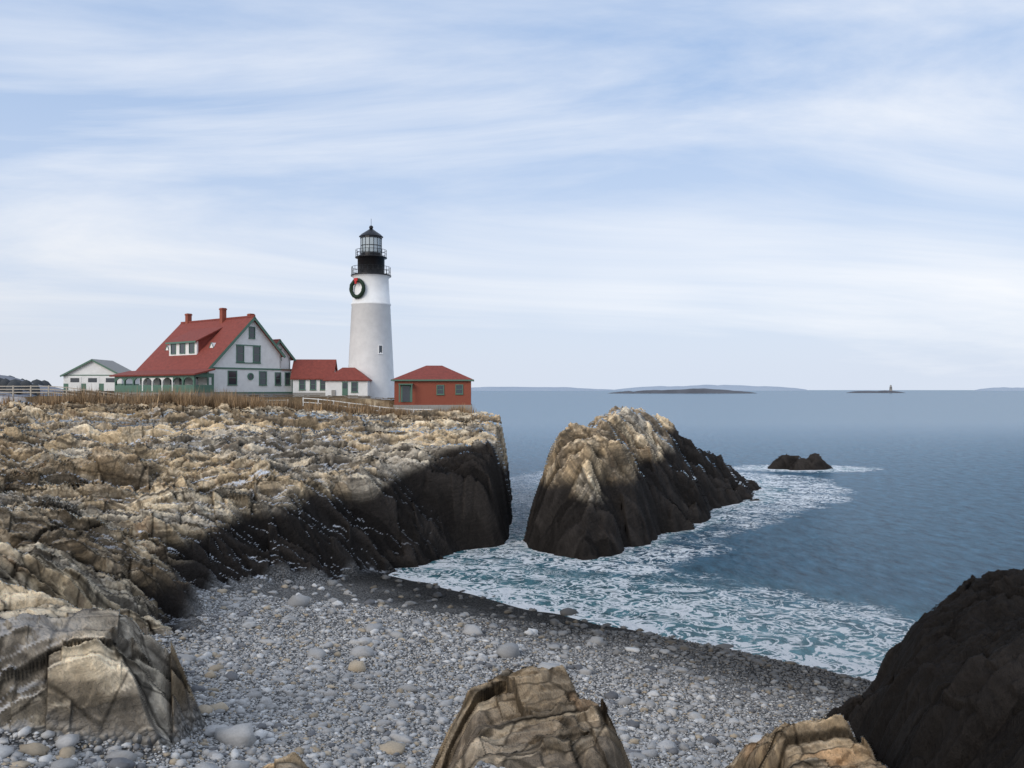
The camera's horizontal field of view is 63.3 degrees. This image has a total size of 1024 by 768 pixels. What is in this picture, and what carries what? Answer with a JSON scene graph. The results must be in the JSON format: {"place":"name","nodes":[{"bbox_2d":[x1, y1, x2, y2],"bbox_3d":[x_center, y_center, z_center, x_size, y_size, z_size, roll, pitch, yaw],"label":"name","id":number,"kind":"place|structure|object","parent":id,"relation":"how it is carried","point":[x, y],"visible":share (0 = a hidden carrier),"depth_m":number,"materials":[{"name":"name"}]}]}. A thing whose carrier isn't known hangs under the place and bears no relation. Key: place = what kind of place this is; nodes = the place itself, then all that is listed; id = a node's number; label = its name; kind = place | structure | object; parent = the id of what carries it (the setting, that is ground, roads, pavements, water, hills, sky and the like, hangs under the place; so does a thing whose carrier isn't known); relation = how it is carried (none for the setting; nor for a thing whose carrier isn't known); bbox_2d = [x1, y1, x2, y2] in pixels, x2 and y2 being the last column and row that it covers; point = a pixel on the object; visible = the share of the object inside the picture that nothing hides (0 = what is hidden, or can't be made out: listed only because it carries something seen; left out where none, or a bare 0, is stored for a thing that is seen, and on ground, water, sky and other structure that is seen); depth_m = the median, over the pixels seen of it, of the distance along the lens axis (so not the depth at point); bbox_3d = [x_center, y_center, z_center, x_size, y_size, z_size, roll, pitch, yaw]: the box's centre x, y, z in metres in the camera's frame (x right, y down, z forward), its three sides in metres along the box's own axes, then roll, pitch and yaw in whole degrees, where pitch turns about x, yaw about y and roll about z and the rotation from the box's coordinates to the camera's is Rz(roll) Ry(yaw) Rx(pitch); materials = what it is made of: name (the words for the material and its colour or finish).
{"place":"outdoors","nodes":[
{"label":"outdoors","id":0,"kind":"place"},
{"bbox_2d":[0,390,1023,767],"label":"rocks","id":1,"kind":"object","parent":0,"point":[944,688],"visible":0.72,"depth_m":33.60,"materials":[{"name":"stone"}]},
{"bbox_2d":[60,359,138,395],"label":"garage","id":2,"kind":"structure","parent":1,"relation":"on","point":[93,374],"depth_m":136.41,"materials":[{"name":"wood"}]},
{"bbox_2d":[109,308,295,396],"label":"keepers house","id":3,"kind":"structure","parent":1,"relation":"on","point":[247,353],"depth_m":105.19,"materials":[{"name":"wood"}]},
{"bbox_2d":[0,385,480,441],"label":"fence","id":4,"kind":"object","parent":1,"relation":"on","point":[31,389],"depth_m":95.42,"materials":[{"name":"brown wood"}]},
{"bbox_2d":[0,384,482,452],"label":"dry grass shrubs","id":5,"kind":"object","parent":1,"relation":"on","point":[184,399],"visible":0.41,"depth_m":89.30,"materials":[{"name":"brown plant"}]},
{"bbox_2d":[290,359,371,397],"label":"connecting buildings","id":6,"kind":"structure","parent":1,"relation":"on","point":[322,377],"depth_m":108.36,"materials":[{"name":"wood"}]},
{"bbox_2d":[348,225,393,400],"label":"lighthouse tower","id":7,"kind":"structure","parent":1,"relation":"on","point":[370,352],"depth_m":110.90,"materials":[{"name":"white paint"}]},
{"bbox_2d":[391,366,473,412],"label":"brick building","id":8,"kind":"structure","parent":1,"relation":"on","point":[435,387],"depth_m":96.80,"materials":[{"name":"brick"}]},
{"bbox_2d":[0,574,871,767],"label":"beach pebbles","id":9,"kind":"object","parent":1,"relation":"on","point":[239,734],"visible":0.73,"depth_m":22.14,"materials":[{"name":"grey gravel"}]},
{"bbox_2d":[0,390,1023,767],"bbox_3d":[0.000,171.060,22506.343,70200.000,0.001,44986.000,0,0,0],"label":"sea water","id":10,"kind":"structure","parent":0,"point":[882,536],"depth_m":59.90,"materials":[{"name":"blue liquid"}]},
{"bbox_2d":[0,375,1023,396],"bbox_3d":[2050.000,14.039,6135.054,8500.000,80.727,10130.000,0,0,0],"label":"distant islands","id":11,"kind":"object","parent":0,"point":[9,380],"visible":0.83,"depth_m":8812.14,"materials":[{"name":"stone"}]},
{"bbox_2d":[0,0,1023,389],"label":"sky","id":12,"kind":"structure","parent":0,"point":[590,194],"materials":[{"name":"blue"}]}
]}

